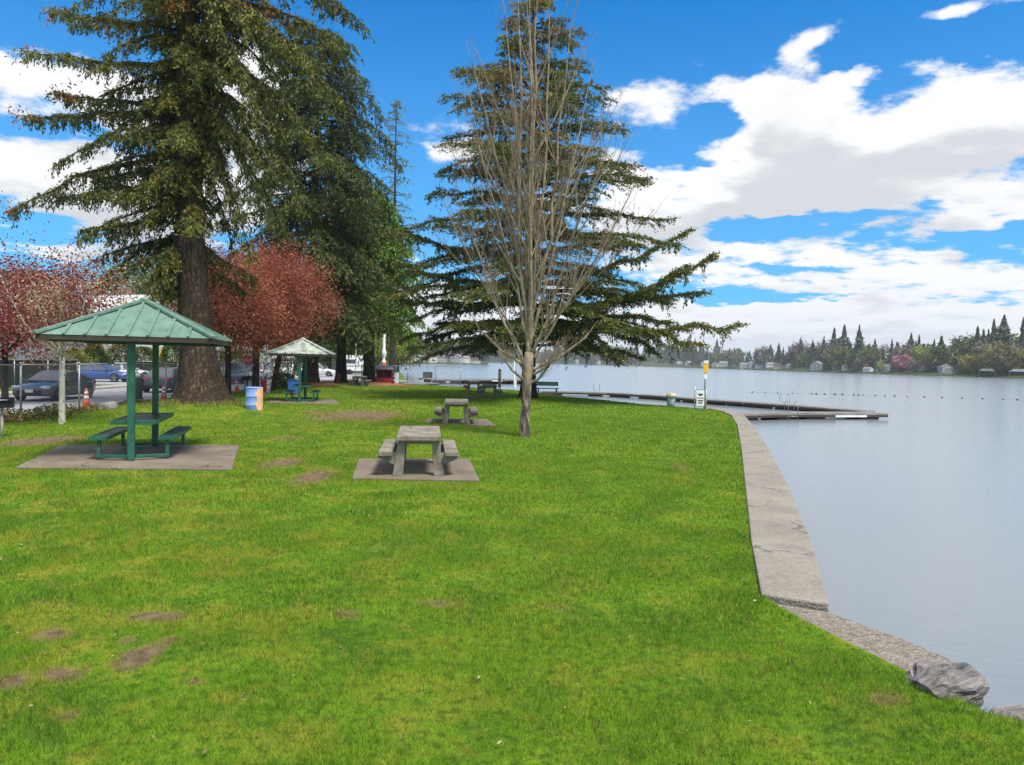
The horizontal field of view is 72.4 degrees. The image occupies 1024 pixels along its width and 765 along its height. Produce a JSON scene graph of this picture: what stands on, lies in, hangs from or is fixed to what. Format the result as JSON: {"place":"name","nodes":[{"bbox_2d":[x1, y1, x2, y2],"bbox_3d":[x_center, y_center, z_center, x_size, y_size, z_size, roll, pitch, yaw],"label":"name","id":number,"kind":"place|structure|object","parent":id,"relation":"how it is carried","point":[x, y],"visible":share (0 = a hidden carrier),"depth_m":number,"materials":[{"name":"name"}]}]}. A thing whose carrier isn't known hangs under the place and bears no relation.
{"place":"outdoors","nodes":[
{"label":"outdoors","id":0,"kind":"place"},
{"bbox_2d":[95,379,126,384],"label":"side street","id":1,"kind":"structure","parent":0,"point":[100,381],"depth_m":55.02,"materials":[{"name":"asphalt"}]},
{"bbox_2d":[80,363,126,381],"bbox_3d":[-33.039,-0.824,56.521,4.378,1.490,2.140,1,2,-2],"label":"parked car","id":2,"kind":"object","parent":1,"relation":"on","point":[122,376],"visible":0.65,"depth_m":55.71,"materials":[{"name":"blue paint"}]},
{"bbox_2d":[0,373,362,413],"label":"road","id":3,"kind":"structure","parent":0,"point":[113,392],"depth_m":36.01,"materials":[{"name":"asphalt"}]},
{"bbox_2d":[11,370,95,400],"bbox_3d":[-22.308,0.111,34.241,2.210,1.400,4.578,1,2,-6],"label":"parked car","id":4,"kind":"object","parent":3,"relation":"on","point":[54,382],"visible":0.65,"depth_m":33.34,"materials":[{"name":"black paint"}]},
{"bbox_2d":[143,367,177,391],"bbox_3d":[-21.275,-0.194,43.518,2.180,1.500,4.678,1,2,-6],"label":"parked car","id":5,"kind":"object","parent":3,"relation":"on","point":[148,387],"visible":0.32,"depth_m":41.79,"materials":[{"name":"grey paint"}]},
{"bbox_2d":[220,362,246,383],"bbox_3d":[-23.469,-0.788,57.025,2.260,1.790,4.778,1,2,8],"label":"parked car","id":6,"kind":"object","parent":3,"relation":"on","point":[237,375],"visible":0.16,"depth_m":57.47,"materials":[{"name":"grey paint"}]},
{"bbox_2d":[259,363,272,378],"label":"parked car","id":7,"kind":"object","parent":3,"relation":"on","point":[265,371],"visible":0.23,"depth_m":68.52,"materials":[{"name":"silver metal"}]},
{"bbox_2d":[260,350,294,378],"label":"motorhome","id":8,"kind":"object","parent":3,"relation":"on","point":[268,359],"visible":0.2,"depth_m":71.63,"materials":[{"name":"white paint"}]},
{"bbox_2d":[301,363,334,376],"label":"parked car","id":9,"kind":"object","parent":3,"relation":"on","point":[327,372],"visible":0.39,"depth_m":85.25,"materials":[{"name":"white paint"}]},
{"bbox_2d":[346,355,363,373],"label":"trailer","id":10,"kind":"object","parent":3,"relation":"on","point":[350,365],"visible":0.42,"depth_m":98.85,"materials":[{"name":"white paint"}]},
{"bbox_2d":[0,370,403,416],"bbox_3d":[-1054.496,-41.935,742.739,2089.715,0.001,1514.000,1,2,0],"label":"ground","id":11,"kind":"structure","parent":0,"point":[400,376],"depth_m":70.27,"materials":[{"name":"asphalt"}]},
{"bbox_2d":[0,245,74,396],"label":"maple tree","id":12,"kind":"object","parent":11,"relation":"on","point":[5,359],"visible":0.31,"depth_m":29.86,"materials":[{"name":"red plant"}]},
{"bbox_2d":[0,359,77,386],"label":"slatted fence","id":13,"kind":"object","parent":11,"relation":"on","point":[33,371],"visible":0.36,"depth_m":45.20,"materials":[{"name":"metal"}]},
{"bbox_2d":[0,269,90,359],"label":"house","id":14,"kind":"structure","parent":11,"relation":"on","point":[20,357],"depth_m":63.70,"materials":[{"name":"grey"}]},
{"bbox_2d":[50,348,97,366],"bbox_3d":[-39.076,-1.629,61.986,3.971,2.913,4.127,1,2,0],"label":"shrub","id":15,"kind":"object","parent":11,"relation":"on","point":[80,356],"visible":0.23,"depth_m":61.90,"materials":[{"name":"green plant"}]},
{"bbox_2d":[78,344,113,366],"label":"shrub","id":16,"kind":"object","parent":11,"relation":"on","point":[102,357],"visible":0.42,"depth_m":65.53,"materials":[{"name":"green plant"}]},
{"bbox_2d":[71,250,163,305],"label":"deciduous tree","id":17,"kind":"object","parent":11,"relation":"on","point":[140,287],"visible":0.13,"depth_m":109.32,"materials":[{"name":"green plant"}]},
{"bbox_2d":[105,344,140,363],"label":"shrub","id":18,"kind":"object","parent":11,"relation":"on","point":[123,348],"visible":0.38,"depth_m":69.33,"materials":[{"name":"green plant"}]},
{"bbox_2d":[81,287,178,370],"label":"house","id":19,"kind":"structure","parent":11,"relation":"on","point":[135,299],"depth_m":77.66,"materials":[{"name":"white"}]},
{"bbox_2d":[112,362,148,377],"bbox_3d":[-34.311,-1.029,62.515,4.478,1.490,2.160,0,2,-25],"label":"parked car","id":20,"kind":"object","parent":11,"relation":"on","point":[139,374],"visible":0.23,"depth_m":62.03,"materials":[{"name":"silver metal"}]},
{"bbox_2d":[136,378,143,398],"bbox_3d":[-18.960,0.300,35.537,0.720,1.100,0.720,10,2,0],"label":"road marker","id":21,"kind":"object","parent":11,"relation":"on","point":[140,386],"visible":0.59,"depth_m":35.38,"materials":[{"name":"plastic"}]},
{"bbox_2d":[123,346,160,370],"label":"shrub","id":22,"kind":"object","parent":11,"relation":"on","point":[144,350],"visible":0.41,"depth_m":71.44,"materials":[{"name":"green plant"}]},
{"bbox_2d":[151,345,178,368],"bbox_3d":[-29.206,-1.747,60.052,3.249,3.598,3.352,1,2,0],"label":"shrub","id":23,"kind":"object","parent":11,"relation":"on","point":[166,350],"visible":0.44,"depth_m":59.33,"materials":[{"name":"green plant"}]},
{"bbox_2d":[265,355,302,384],"bbox_3d":[-18.224,-1.487,57.931,4.191,3.632,4.278,1,2,0],"label":"shrub","id":24,"kind":"object","parent":11,"relation":"on","point":[287,363],"visible":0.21,"depth_m":57.43,"materials":[{"name":"green plant"}]},
{"bbox_2d":[318,328,359,368],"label":"deciduous tree","id":25,"kind":"object","parent":11,"relation":"on","point":[332,349],"visible":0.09,"depth_m":109.31,"materials":[{"name":"green plant"}]},
{"bbox_2d":[331,333,389,369],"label":"deciduous tree","id":26,"kind":"object","parent":11,"relation":"on","point":[377,344],"visible":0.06,"depth_m":116.75,"materials":[{"name":"green plant"}]},
{"bbox_2d":[374,326,413,366],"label":"deciduous tree","id":27,"kind":"object","parent":11,"relation":"on","point":[379,355],"visible":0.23,"depth_m":123.66,"materials":[{"name":"green plant"}]},
{"bbox_2d":[374,98,424,372],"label":"fir tree","id":28,"kind":"object","parent":11,"relation":"on","point":[392,354],"visible":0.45,"depth_m":99.17,"materials":[{"name":"green plant"}]},
{"bbox_2d":[380,327,426,370],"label":"deciduous tree","id":29,"kind":"object","parent":11,"relation":"on","point":[408,356],"visible":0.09,"depth_m":133.84,"materials":[{"name":"green plant"}]},
{"bbox_2d":[398,360,487,364],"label":"shore","id":30,"kind":"structure","parent":0,"point":[483,363],"depth_m":497.59,"materials":[{"name":"green plant"}]},
{"bbox_2d":[0,382,1023,764],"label":"lawn","id":31,"kind":"structure","parent":0,"point":[142,654],"depth_m":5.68,"materials":[{"name":"green plant"}]},
{"bbox_2d":[0,397,14,437],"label":"charcoal grill","id":32,"kind":"object","parent":31,"relation":"on","point":[7,402],"visible":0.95,"depth_m":18.68,"materials":[{"name":"grey metal"}]},
{"bbox_2d":[0,207,152,424],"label":"maple tree","id":33,"kind":"object","parent":31,"relation":"on","point":[58,291],"visible":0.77,"depth_m":21.77,"materials":[{"name":"red plant"}]},
{"bbox_2d":[4,399,149,426],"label":"weeds","id":34,"kind":"object","parent":31,"relation":"on","point":[38,413],"visible":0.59,"depth_m":24.05,"materials":[{"name":"green plant"}]},
{"bbox_2d":[98,401,118,408],"bbox_3d":[-15.776,1.035,27.334,0.722,0.516,0.619,-8,10,-17],"label":"rock","id":35,"kind":"object","parent":31,"relation":"on","point":[110,405],"visible":0.47,"depth_m":27.15,"materials":[{"name":"stone"}]},
{"bbox_2d":[15,445,238,470],"bbox_3d":[-8.315,1.685,15.575,4.069,0.115,4.830,1,2,-20],"label":"concrete pad","id":36,"kind":"object","parent":31,"relation":"on","point":[202,457],"visible":0.6,"depth_m":15.08,"materials":[{"name":"grey concrete"}]},
{"bbox_2d":[32,297,231,460],"bbox_3d":[-8.378,-0.167,15.957,3.418,3.560,3.418,1,2,-16],"label":"picnic shelter","id":37,"kind":"object","parent":36,"relation":"on","point":[143,321],"visible":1,"depth_m":14.87,"materials":[{"name":"green metal"}]},
{"bbox_2d":[0,362,294,413],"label":"chain link fence","id":38,"kind":"object","parent":31,"relation":"on","point":[78,379],"visible":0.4,"depth_m":28.66,"materials":[{"name":"metal"}]},
{"bbox_2d":[0,0,374,403],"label":"fir tree","id":39,"kind":"object","parent":31,"relation":"on","point":[190,72],"visible":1,"depth_m":27.96,"materials":[{"name":"green plant"}]},
{"bbox_2d":[140,398,245,407],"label":"weeds","id":40,"kind":"object","parent":31,"relation":"on","point":[189,402],"visible":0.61,"depth_m":27.84,"materials":[{"name":"green plant"}]},
{"bbox_2d":[132,234,324,394],"bbox_3d":[-15.349,-3.703,37.802,8.514,9.884,7.567,2,2,20],"label":"plum tree","id":41,"kind":"object","parent":31,"relation":"on","point":[231,317],"visible":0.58,"depth_m":37.32,"materials":[{"name":"red plant"}]},
{"bbox_2d":[245,387,262,409],"bbox_3d":[-10.329,0.715,28.040,0.668,1.065,0.667,1,2,0],"label":"painted barrel","id":42,"kind":"object","parent":31,"relation":"on","point":[254,398],"visible":0.96,"depth_m":27.76,"materials":[{"name":"blue paint"}]},
{"bbox_2d":[260,379,270,392],"bbox_3d":[-15.535,0.238,44.036,0.646,0.905,0.647,1,2,0],"label":"painted barrel","id":43,"kind":"object","parent":31,"relation":"on","point":[265,384],"visible":0.76,"depth_m":43.76,"materials":[{"name":"white paint"}]},
{"bbox_2d":[207,230,335,386],"bbox_3d":[-15.530,-4.097,41.735,9.123,10.344,8.712,1,2,0],"label":"plum tree","id":44,"kind":"object","parent":31,"relation":"on","point":[292,280],"visible":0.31,"depth_m":41.75,"materials":[{"name":"red plant"}]},
{"bbox_2d":[271,371,293,388],"bbox_3d":[-16.286,-0.128,50.051,1.750,1.468,1.790,1,2,0],"label":"shrub","id":45,"kind":"object","parent":31,"relation":"on","point":[280,378],"visible":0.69,"depth_m":49.81,"materials":[{"name":"green plant"}]},
{"bbox_2d":[223,227,359,390],"bbox_3d":[-15.468,-4.886,46.703,10.329,11.554,10.273,1,2,0],"label":"plum tree","id":46,"kind":"object","parent":31,"relation":"on","point":[277,366],"visible":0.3,"depth_m":46.37,"materials":[{"name":"red plant"}]},
{"bbox_2d":[287,379,297,393],"bbox_3d":[-13.435,0.325,43.066,0.640,1.012,0.677,1,2,0],"label":"recycling bin","id":47,"kind":"object","parent":31,"relation":"on","point":[292,382],"visible":0.53,"depth_m":42.77,"materials":[{"name":"blue paint"}]},
{"bbox_2d":[268,399,339,403],"bbox_3d":[-10.673,1.024,36.068,3.651,0.115,3.189,1,2,-11],"label":"concrete pad","id":48,"kind":"object","parent":31,"relation":"on","point":[306,402],"visible":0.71,"depth_m":35.54,"materials":[{"name":"concrete"}]},
{"bbox_2d":[266,337,335,401],"bbox_3d":[-10.938,-0.707,36.602,3.178,3.300,3.178,1,2,-10],"label":"picnic shelter","id":49,"kind":"object","parent":48,"relation":"on","point":[303,347],"visible":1,"depth_m":35.52,"materials":[{"name":"metal"}]},
{"bbox_2d":[205,19,420,382],"bbox_3d":[-15.000,-13.351,53.243,15.569,27.973,17.256,2,2,35],"label":"fir tree","id":50,"kind":"object","parent":31,"relation":"on","point":[343,168],"visible":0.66,"depth_m":52.21,"materials":[{"name":"green plant"}]},
{"bbox_2d":[323,186,394,382],"bbox_3d":[-14.274,-8.545,60.800,8.221,18.505,9.166,1,2,0],"label":"fir tree","id":51,"kind":"object","parent":31,"relation":"on","point":[341,366],"visible":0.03,"depth_m":60.58,"materials":[{"name":"green plant"}]},
{"bbox_2d":[348,376,370,385],"bbox_3d":[-12.450,-0.126,57.230,1.600,0.796,2.132,1,2,-2],"label":"picnic table","id":52,"kind":"object","parent":31,"relation":"on","point":[365,381],"visible":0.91,"depth_m":56.33,"materials":[{"name":"wood"}]},
{"bbox_2d":[318,185,431,381],"bbox_3d":[-12.740,-8.520,61.812,11.941,18.402,12.940,1,2,0],"label":"fir tree","id":53,"kind":"object","parent":31,"relation":"on","point":[387,256],"visible":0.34,"depth_m":60.02,"materials":[{"name":"green plant"}]},
{"bbox_2d":[343,382,415,385],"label":"bark mulch","id":54,"kind":"object","parent":31,"relation":"on","point":[383,383],"visible":0.75,"depth_m":58.71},
{"bbox_2d":[375,366,393,382],"bbox_3d":[-11.677,-0.670,63.938,1.650,1.634,1.492,1,2,-12],"label":"red booth","id":55,"kind":"object","parent":31,"relation":"on","point":[384,373],"visible":0.74,"depth_m":63.67,"materials":[{"name":"paint"}]},
{"bbox_2d":[347,365,460,385],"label":"chain link fence","id":56,"kind":"object","parent":31,"relation":"on","point":[420,371],"visible":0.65,"depth_m":68.87,"materials":[{"name":"metal"}]},
{"bbox_2d":[352,459,479,481],"bbox_3d":[-2.040,1.845,14.601,2.496,0.115,2.944,1,2,-8],"label":"concrete pad","id":57,"kind":"object","parent":31,"relation":"on","point":[454,470],"visible":0.66,"depth_m":14.25,"materials":[{"name":"concrete"}]},
{"bbox_2d":[377,426,459,475],"bbox_3d":[-1.930,1.394,14.549,1.600,0.796,2.132,1,2,-7],"label":"picnic table","id":58,"kind":"object","parent":57,"relation":"on","point":[444,452],"visible":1,"depth_m":13.69,"materials":[{"name":"concrete"}]},
{"bbox_2d":[0,399,881,752],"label":"fallen leaves","id":59,"kind":"object","parent":31,"relation":"on","point":[340,647],"visible":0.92,"depth_m":5.49,"materials":[{"name":"plant"}]},
{"bbox_2d":[425,419,496,426],"bbox_3d":[-1.884,1.510,25.929,2.716,0.115,2.822,1,2,0],"label":"concrete pad","id":60,"kind":"object","parent":31,"relation":"on","point":[482,422],"visible":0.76,"depth_m":25.80,"materials":[{"name":"concrete"}]},
{"bbox_2d":[434,399,478,423],"bbox_3d":[-2.053,1.054,25.844,1.600,0.796,2.132,1,2,-4],"label":"picnic table","id":61,"kind":"object","parent":60,"relation":"on","point":[442,412],"visible":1,"depth_m":24.95,"materials":[{"name":"concrete"}]},
{"bbox_2d":[463,396,493,397],"bbox_3d":[-1.634,0.986,43.678,2.781,0.115,2.672,1,2,0],"label":"concrete pad","id":62,"kind":"object","parent":31,"relation":"on","point":[476,396],"visible":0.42,"depth_m":44.37,"materials":[{"name":"concrete"}]},
{"bbox_2d":[477,384,502,397],"bbox_3d":[-1.392,0.542,43.436,1.600,0.796,2.132,1,2,-3],"label":"picnic table","id":63,"kind":"object","parent":62,"relation":"on","point":[497,392],"visible":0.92,"depth_m":42.53,"materials":[{"name":"concrete"}]},
{"bbox_2d":[429,0,664,437],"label":"bare tree","id":64,"kind":"object","parent":31,"relation":"on","point":[529,301],"visible":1,"depth_m":20.95,"materials":[{"name":"grey plant"}]},
{"bbox_2d":[536,381,558,394],"bbox_3d":[2.561,0.395,50.539,1.600,0.902,0.467,1,2,-4],"label":"bench","id":65,"kind":"object","parent":31,"relation":"on","point":[538,383],"visible":0.84,"depth_m":50.67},
{"bbox_2d":[365,0,750,397],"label":"cedar tree","id":66,"kind":"object","parent":31,"relation":"on","point":[593,312],"visible":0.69,"depth_m":39.10,"materials":[{"name":"green plant"}]},
{"bbox_2d":[666,393,676,405],"bbox_3d":[8.874,0.948,39.025,0.612,0.748,0.612,1,2,0],"label":"domed bin","id":67,"kind":"object","parent":31,"relation":"on","point":[671,399],"visible":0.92,"depth_m":38.83,"materials":[{"name":"metal"}]},
{"bbox_2d":[694,386,706,408],"bbox_3d":[9.872,0.952,36.703,0.645,1.520,0.091,1,2,8],"label":"notice board","id":68,"kind":"object","parent":31,"relation":"on","point":[700,398],"visible":0.87,"depth_m":36.66,"materials":[{"name":"metal"}]},
{"bbox_2d":[703,360,708,408],"bbox_3d":[10.264,0.315,37.216,0.270,2.980,0.139,1,2,0],"label":"pole sign","id":69,"kind":"object","parent":31,"relation":"on","point":[705,366],"visible":0.85,"depth_m":37.13,"materials":[{"name":"metal"}]},
{"bbox_2d":[905,660,989,707],"bbox_3d":[3.175,2.215,5.128,0.516,0.206,0.430,-8,11,-23],"label":"rock","id":70,"kind":"object","parent":31,"relation":"on","point":[966,681],"visible":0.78,"depth_m":5.02,"materials":[{"name":"stone"}]},
{"bbox_2d":[988,704,1023,719],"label":"rock","id":71,"kind":"object","parent":31,"relation":"on","point":[1016,709],"visible":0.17,"depth_m":4.81,"materials":[{"name":"stone"}]},
{"bbox_2d":[0,0,1023,360],"label":"sky","id":72,"kind":"structure","parent":0,"point":[851,163],"materials":[{"name":"blue"}]},
{"bbox_2d":[488,359,639,365],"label":"shore","id":73,"kind":"structure","parent":0,"point":[628,364],"depth_m":1197.15,"materials":[{"name":"green plant"}]},
{"bbox_2d":[379,363,1023,711],"bbox_3d":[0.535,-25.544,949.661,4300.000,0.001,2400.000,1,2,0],"label":"lake","id":74,"kind":"structure","parent":0,"point":[910,507],"depth_m":17.00,"materials":[{"name":"grey liquid"}]},
{"bbox_2d":[419,378,520,383],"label":"floating dock","id":75,"kind":"object","parent":74,"relation":"on","point":[491,380],"visible":0.78,"depth_m":86.08,"materials":[{"name":"grey wood"}]},
{"bbox_2d":[540,384,874,411],"bbox_3d":[13.108,1.105,52.584,5.040,1.222,27.293,0,2,-44],"label":"floating dock","id":76,"kind":"object","parent":74,"relation":"on","point":[804,408],"visible":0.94,"depth_m":49.48,"materials":[{"name":"wood"}]},
{"bbox_2d":[708,407,828,611],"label":"seawall","id":77,"kind":"object","parent":74,"relation":"in","point":[786,567],"visible":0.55,"depth_m":9.50,"materials":[{"name":"concrete"}]},
{"bbox_2d":[737,401,887,420],"bbox_3d":[16.088,1.595,38.268,10.314,1.222,2.237,0,2,-23],"label":"floating dock","id":78,"kind":"object","parent":74,"relation":"on","point":[777,415],"visible":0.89,"depth_m":38.03,"materials":[{"name":"wood"}]},
{"bbox_2d":[776,604,953,670],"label":"seawall","id":79,"kind":"object","parent":74,"relation":"in","point":[902,653],"visible":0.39,"depth_m":5.97,"materials":[{"name":"grey concrete"}]},
{"bbox_2d":[640,361,1023,378],"bbox_3d":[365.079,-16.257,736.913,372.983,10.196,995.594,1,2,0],"label":"shore","id":80,"kind":"structure","parent":0,"point":[903,372],"depth_m":411.24,"materials":[{"name":"green plant"}]},
{"bbox_2d":[729,353,742,365],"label":"bare tree","id":81,"kind":"object","parent":80,"relation":"on","point":[738,360],"visible":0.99,"depth_m":668.77,"materials":[{"name":"grey plant"}]},
{"bbox_2d":[756,353,774,365],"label":"bare tree","id":82,"kind":"object","parent":80,"relation":"on","point":[766,358],"visible":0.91,"depth_m":601.75,"materials":[{"name":"grey plant"}]},
{"bbox_2d":[795,352,808,365],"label":"broadleaf tree","id":83,"kind":"object","parent":80,"relation":"on","point":[804,356],"visible":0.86,"depth_m":530.75,"materials":[{"name":"green plant"}]},
{"bbox_2d":[810,361,826,370],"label":"lake house","id":84,"kind":"structure","parent":80,"relation":"on","point":[816,365],"depth_m":489.80,"materials":[{"name":"white"}]},
{"bbox_2d":[823,344,849,368],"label":"broadleaf tree","id":85,"kind":"object","parent":80,"relation":"on","point":[835,352],"visible":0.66,"depth_m":466.93,"materials":[{"name":"green plant"}]},
{"bbox_2d":[832,324,851,365],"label":"conifer","id":86,"kind":"object","parent":80,"relation":"on","point":[846,342],"visible":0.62,"depth_m":484.60,"materials":[{"name":"green plant"}]},
{"bbox_2d":[844,324,866,369],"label":"conifer","id":87,"kind":"object","parent":80,"relation":"on","point":[859,344],"visible":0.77,"depth_m":441.40,"materials":[{"name":"green plant"}]},
{"bbox_2d":[854,356,872,369],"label":"bare tree","id":88,"kind":"object","parent":80,"relation":"on","point":[857,361],"visible":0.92,"depth_m":425.30,"materials":[{"name":"grey plant"}]},
{"bbox_2d":[854,345,883,366],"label":"broadleaf tree","id":89,"kind":"object","parent":80,"relation":"on","point":[873,356],"visible":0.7,"depth_m":426.12,"materials":[{"name":"green plant"}]},
{"bbox_2d":[887,342,914,362],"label":"bare tree","id":90,"kind":"object","parent":80,"relation":"on","point":[896,351],"visible":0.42,"depth_m":406.85,"materials":[{"name":"grey plant"}]},
{"bbox_2d":[890,352,915,370],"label":"blossom tree","id":91,"kind":"object","parent":80,"relation":"on","point":[897,360],"visible":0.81,"depth_m":394.20,"materials":[{"name":"pink plant"}]},
{"bbox_2d":[904,359,922,370],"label":"bare tree","id":92,"kind":"object","parent":80,"relation":"on","point":[910,364],"visible":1,"depth_m":383.45,"materials":[{"name":"grey plant"}]},
{"bbox_2d":[907,345,924,368],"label":"poplar tree","id":93,"kind":"object","parent":80,"relation":"on","point":[916,349],"visible":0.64,"depth_m":395.53,"materials":[{"name":"green plant"}]},
{"bbox_2d":[920,350,936,370],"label":"willow tree","id":94,"kind":"object","parent":80,"relation":"on","point":[923,360],"visible":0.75,"depth_m":374.21,"materials":[{"name":"green plant"}]},
{"bbox_2d":[924,335,952,370],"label":"conifer","id":95,"kind":"object","parent":80,"relation":"on","point":[940,343],"visible":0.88,"depth_m":370.37,"materials":[{"name":"green plant"}]},
{"bbox_2d":[921,343,958,371],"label":"broadleaf tree","id":96,"kind":"object","parent":80,"relation":"on","point":[948,356],"visible":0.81,"depth_m":370.07,"materials":[{"name":"green plant"}]},
{"bbox_2d":[950,336,983,357],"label":"broadleaf tree","id":97,"kind":"object","parent":80,"relation":"on","point":[965,344],"visible":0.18,"depth_m":372.60,"materials":[{"name":"green plant"}]},
{"bbox_2d":[949,332,985,361],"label":"broadleaf tree","id":98,"kind":"object","parent":80,"relation":"on","point":[957,340],"visible":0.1,"depth_m":381.47,"materials":[{"name":"green plant"}]},
{"bbox_2d":[956,354,979,373],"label":"willow tree","id":99,"kind":"object","parent":80,"relation":"on","point":[964,364],"visible":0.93,"depth_m":346.31,"materials":[{"name":"green plant"}]},
{"bbox_2d":[970,337,1000,369],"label":"bare tree","id":100,"kind":"object","parent":80,"relation":"on","point":[978,349],"visible":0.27,"depth_m":349.23,"materials":[{"name":"plant"}]},
{"bbox_2d":[978,341,1005,374],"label":"willow tree","id":101,"kind":"object","parent":80,"relation":"on","point":[986,363],"visible":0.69,"depth_m":332.70,"materials":[{"name":"green plant"}]},
{"bbox_2d":[992,315,1016,346],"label":"conifer","id":102,"kind":"object","parent":80,"relation":"on","point":[1000,331],"visible":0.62,"depth_m":348.71,"materials":[{"name":"green plant"}]},
{"bbox_2d":[986,342,1022,374],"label":"broadleaf tree","id":103,"kind":"object","parent":80,"relation":"on","point":[1002,350],"visible":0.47,"depth_m":328.86,"materials":[{"name":"green plant"}]},
{"bbox_2d":[993,343,1023,374],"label":"bare tree","id":104,"kind":"object","parent":80,"relation":"on","point":[1008,351],"visible":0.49,"depth_m":325.74,"materials":[{"name":"plant"}]},
{"bbox_2d":[1000,347,1023,374],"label":"willow tree","id":105,"kind":"object","parent":80,"relation":"on","point":[1015,360],"visible":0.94,"depth_m":320.81,"materials":[{"name":"green plant"}]},
{"bbox_2d":[1016,317,1023,347],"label":"conifer","id":106,"kind":"object","parent":80,"relation":"on","point":[1021,339],"visible":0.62,"depth_m":331.01,"materials":[{"name":"green plant"}]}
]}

